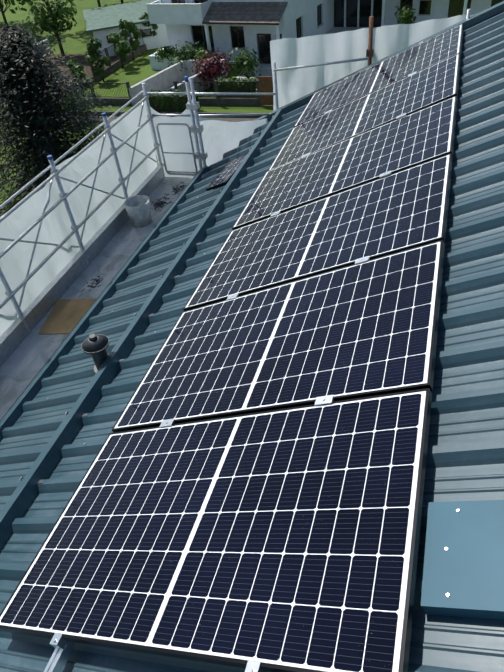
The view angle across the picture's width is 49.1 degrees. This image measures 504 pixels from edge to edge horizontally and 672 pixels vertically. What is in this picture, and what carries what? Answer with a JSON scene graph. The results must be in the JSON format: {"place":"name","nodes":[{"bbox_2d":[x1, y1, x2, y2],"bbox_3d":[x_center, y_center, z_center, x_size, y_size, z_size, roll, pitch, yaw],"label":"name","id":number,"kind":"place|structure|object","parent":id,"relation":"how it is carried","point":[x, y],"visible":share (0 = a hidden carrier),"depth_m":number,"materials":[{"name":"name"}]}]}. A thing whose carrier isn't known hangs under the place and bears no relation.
{"place":"outdoors","nodes":[
{"label":"outdoors","id":0,"kind":"place"},
{"bbox_2d":[0,0,272,214],"bbox_3d":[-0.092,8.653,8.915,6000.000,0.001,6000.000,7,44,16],"label":"ground","id":1,"kind":"structure","parent":0,"point":[78,37],"depth_m":46.64,"materials":[{"name":"green plant"}]},
{"bbox_2d":[0,0,39,27],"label":"tree","id":2,"kind":"object","parent":1,"relation":"on","point":[22,3],"visible":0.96,"depth_m":54.00,"materials":[{"name":"green plant"}]},
{"bbox_2d":[22,0,76,55],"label":"round tree","id":3,"kind":"object","parent":1,"relation":"on","point":[54,14],"visible":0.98,"depth_m":46.64,"materials":[{"name":"green plant"}]},
{"bbox_2d":[0,22,125,216],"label":"tree","id":4,"kind":"object","parent":1,"relation":"on","point":[30,110],"visible":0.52,"depth_m":17.35,"materials":[{"name":"green plant"}]},
{"bbox_2d":[59,92,94,120],"bbox_3d":[-11.342,-14.679,35.375,2.130,1.979,2.165,27,52,33],"label":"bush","id":5,"kind":"object","parent":1,"relation":"on","point":[76,104],"visible":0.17,"depth_m":35.14,"materials":[{"name":"green plant"}]},
{"bbox_2d":[66,58,94,91],"bbox_3d":[-12.254,-18.324,39.224,2.085,2.477,1.613,21,49,29],"label":"shrub","id":6,"kind":"object","parent":1,"relation":"on","point":[74,65],"visible":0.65,"depth_m":38.67,"materials":[{"name":"green plant"}]},
{"bbox_2d":[85,38,109,81],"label":"tree","id":7,"kind":"object","parent":1,"relation":"on","point":[92,51],"visible":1,"depth_m":40.88,"materials":[{"name":"green plant"}]},
{"bbox_2d":[108,32,131,67],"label":"tree","id":8,"kind":"object","parent":1,"relation":"on","point":[121,48],"visible":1,"depth_m":43.12,"materials":[{"name":"green plant"}]},
{"bbox_2d":[83,0,168,56],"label":"house","id":9,"kind":"structure","parent":1,"relation":"on","point":[102,24],"depth_m":47.50,"materials":[{"name":"white paint"}]},
{"bbox_2d":[118,19,141,60],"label":"tree","id":10,"kind":"object","parent":1,"relation":"on","point":[132,28],"visible":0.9,"depth_m":44.72,"materials":[{"name":"green plant"}]},
{"bbox_2d":[138,12,157,37],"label":"tree","id":11,"kind":"object","parent":1,"relation":"on","point":[145,16],"visible":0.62,"depth_m":46.82,"materials":[{"name":"green plant"}]},
{"bbox_2d":[25,37,271,121],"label":"garden walls","id":12,"kind":"structure","parent":1,"relation":"on","point":[167,79],"depth_m":37.70,"materials":[{"name":"concrete"}]},
{"bbox_2d":[59,28,255,97],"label":"fence railings","id":13,"kind":"object","parent":12,"relation":"on","point":[126,86],"visible":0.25,"depth_m":37.20,"materials":[{"name":"grey metal"}]},
{"bbox_2d":[258,76,272,104],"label":"rusty gate","id":14,"kind":"structure","parent":12,"relation":"attached to","point":[265,84],"depth_m":34.13,"materials":[{"name":"brown metal"}]},
{"bbox_2d":[152,45,180,61],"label":"bush","id":15,"kind":"object","parent":1,"relation":"on","point":[169,52],"visible":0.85,"depth_m":41.90,"materials":[{"name":"green plant"}]},
{"bbox_2d":[148,89,200,111],"bbox_3d":[-5.044,-14.920,35.272,3.429,1.414,1.225,7,44,16],"label":"hedge","id":16,"kind":"object","parent":1,"relation":"on","point":[167,103],"visible":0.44,"depth_m":34.94,"materials":[{"name":"green plant"}]},
{"bbox_2d":[167,38,208,70],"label":"bush","id":17,"kind":"object","parent":1,"relation":"on","point":[182,52],"visible":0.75,"depth_m":40.36,"materials":[{"name":"green plant"}]},
{"bbox_2d":[192,46,218,67],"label":"bush","id":18,"kind":"object","parent":1,"relation":"on","point":[201,54],"visible":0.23,"depth_m":40.05,"materials":[{"name":"green plant"}]},
{"bbox_2d":[190,48,233,89],"bbox_3d":[-2.694,-17.974,37.442,3.007,2.438,3.306,-7,41,0],"label":"red maple","id":19,"kind":"object","parent":1,"relation":"on","point":[209,68],"visible":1,"depth_m":36.97,"materials":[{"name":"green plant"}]},
{"bbox_2d":[217,77,257,97],"bbox_3d":[-0.939,-15.819,35.591,2.803,1.528,1.038,7,44,16],"label":"hedge","id":20,"kind":"object","parent":1,"relation":"on","point":[230,89],"visible":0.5,"depth_m":35.23,"materials":[{"name":"green plant"}]},
{"bbox_2d":[146,0,333,71],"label":"house","id":21,"kind":"structure","parent":1,"relation":"on","point":[226,26],"depth_m":40.58,"materials":[{"name":"white paint"}]},
{"bbox_2d":[229,47,261,77],"bbox_3d":[-0.403,-18.823,38.230,2.568,2.208,2.240,7,44,16],"label":"bush","id":22,"kind":"object","parent":1,"relation":"on","point":[246,66],"visible":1,"depth_m":37.88,"materials":[{"name":"green plant"}]},
{"bbox_2d":[394,3,416,23],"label":"bush","id":23,"kind":"object","parent":1,"relation":"on","point":[406,17],"visible":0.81,"depth_m":41.28,"materials":[{"name":"green plant"}]},
{"bbox_2d":[325,0,503,33],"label":"house","id":24,"kind":"structure","parent":1,"relation":"on","point":[351,15],"depth_m":43.57,"materials":[{"name":"white paint"}]},
{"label":"building walls","id":25,"kind":"object","parent":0,"visible":0},
{"bbox_2d":[0,9,470,366],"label":"scaffold tubes","id":26,"kind":"object","parent":25,"relation":"on","point":[16,333],"visible":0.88,"depth_m":5.71},
{"bbox_2d":[38,299,95,333],"bbox_3d":[-1.691,-0.187,5.143,0.440,0.006,0.500,-1,42,7],"label":"cardboard sheet","id":27,"kind":"object","parent":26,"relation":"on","point":[65,316],"visible":0.64,"depth_m":5.15,"materials":[{"name":"brown cardboard"}]},
{"bbox_2d":[0,101,156,335],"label":"tarpaulin","id":28,"kind":"object","parent":26,"relation":"attached to","point":[55,228],"visible":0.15,"depth_m":5.47,"materials":[{"name":"plastic"}]},
{"bbox_2d":[0,177,192,419],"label":"scaffold deck","id":29,"kind":"structure","parent":26,"relation":"on","point":[26,361],"depth_m":5.45,"materials":[{"name":"grey metal"}]},
{"bbox_2d":[47,76,188,159],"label":"scaffold pole caps","id":30,"kind":"object","parent":26,"relation":"on","point":[49,157],"visible":1,"depth_m":5.71,"materials":[{"name":"blue plastic"}]},
{"bbox_2d":[81,181,186,291],"bbox_3d":[-1.278,-1.199,6.218,0.318,0.016,2.353,10,44,19],"label":"deck debris","id":31,"kind":"object","parent":26,"relation":"on","point":[162,202],"visible":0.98,"depth_m":6.63,"materials":[{"name":"grey plastic"}]},
{"bbox_2d":[124,195,151,227],"bbox_3d":[-1.277,-1.408,6.261,0.290,0.270,0.290,7,44,16],"label":"bucket","id":32,"kind":"object","parent":26,"relation":"on","point":[138,208],"visible":1,"depth_m":6.21,"materials":[{"name":"grey plastic"}]},
{"bbox_2d":[149,100,202,177],"bbox_3d":[-0.848,-1.776,7.360,0.630,2.720,0.077,7,44,16],"label":"sheet end","id":33,"kind":"object","parent":26,"relation":"attached to","point":[175,138],"visible":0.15,"depth_m":6.80,"materials":[{"name":"plastic"}]},
{"bbox_2d":[199,117,267,165],"bbox_3d":[-0.053,-2.255,7.251,1.394,1.620,0.256,-34,48,-27],"label":"tarpaulin","id":34,"kind":"object","parent":26,"relation":"attached to","point":[220,139],"visible":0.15,"depth_m":6.90,"materials":[{"name":"plastic"}]},
{"bbox_2d":[366,16,373,64],"bbox_3d":[1.484,-2.849,7.084,0.080,2.220,0.080,7,44,16],"label":"post","id":35,"kind":"object","parent":26,"relation":"attached to","point":[369,52],"visible":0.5,"depth_m":6.52,"materials":[{"name":"brown metal"}]},
{"bbox_2d":[270,15,472,110],"bbox_3d":[2.867,-2.225,7.131,5.240,3.959,0.278,7,44,16],"label":"safety tarpaulin","id":36,"kind":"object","parent":26,"relation":"attached to","point":[296,84],"depth_m":6.74,"materials":[{"name":"plastic"}]},
{"bbox_2d":[0,1,503,671],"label":"roof sheet","id":37,"kind":"object","parent":25,"relation":"on","point":[464,459],"visible":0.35,"depth_m":3.02,"materials":[{"name":"teal metal"}]},
{"bbox_2d":[81,334,109,373],"bbox_3d":[-1.065,0.138,3.868,0.188,0.375,0.188,7,44,16],"label":"vent pipe","id":38,"kind":"object","parent":37,"relation":"on","point":[95,346],"visible":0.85,"depth_m":3.76,"materials":[{"name":"grey plastic"}]},
{"bbox_2d":[0,109,284,550],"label":"snow guard rails","id":39,"kind":"object","parent":37,"relation":"on","point":[19,502],"visible":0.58,"depth_m":4.13,"materials":[{"name":"metal"}]},
{"bbox_2d":[19,114,284,483],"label":"snow guard brackets","id":40,"kind":"object","parent":39,"relation":"attached to","point":[66,413],"visible":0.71,"depth_m":4.06,"materials":[{"name":"metal"}]},
{"bbox_2d":[206,154,246,190],"bbox_3d":[-0.251,-1.835,6.158,0.389,0.030,0.695,-13,35,32],"label":"loose pv module","id":41,"kind":"object","parent":37,"relation":"on","point":[225,175],"visible":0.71,"depth_m":6.10,"materials":[{"name":"glass"}]},
{"bbox_2d":[0,24,463,671],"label":"solar panels","id":42,"kind":"object","parent":37,"relation":"on","point":[254,502],"visible":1,"depth_m":2.42,"materials":[{"name":"black glass"}]},
{"bbox_2d":[44,41,422,671],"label":"panel clamps","id":43,"kind":"object","parent":37,"relation":"on","point":[61,652],"visible":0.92,"depth_m":2.08,"materials":[{"name":"metal"}]},
{"bbox_2d":[421,500,503,619],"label":"flashing plate","id":44,"kind":"object","parent":37,"relation":"on","point":[465,570],"visible":1,"depth_m":1.61,"materials":[{"name":"paint"}]},
{"bbox_2d":[444,509,459,596],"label":"plate rivets","id":45,"kind":"object","parent":44,"relation":"on","point":[446,549],"visible":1,"depth_m":1.65,"materials":[{"name":"metal"}]}
]}

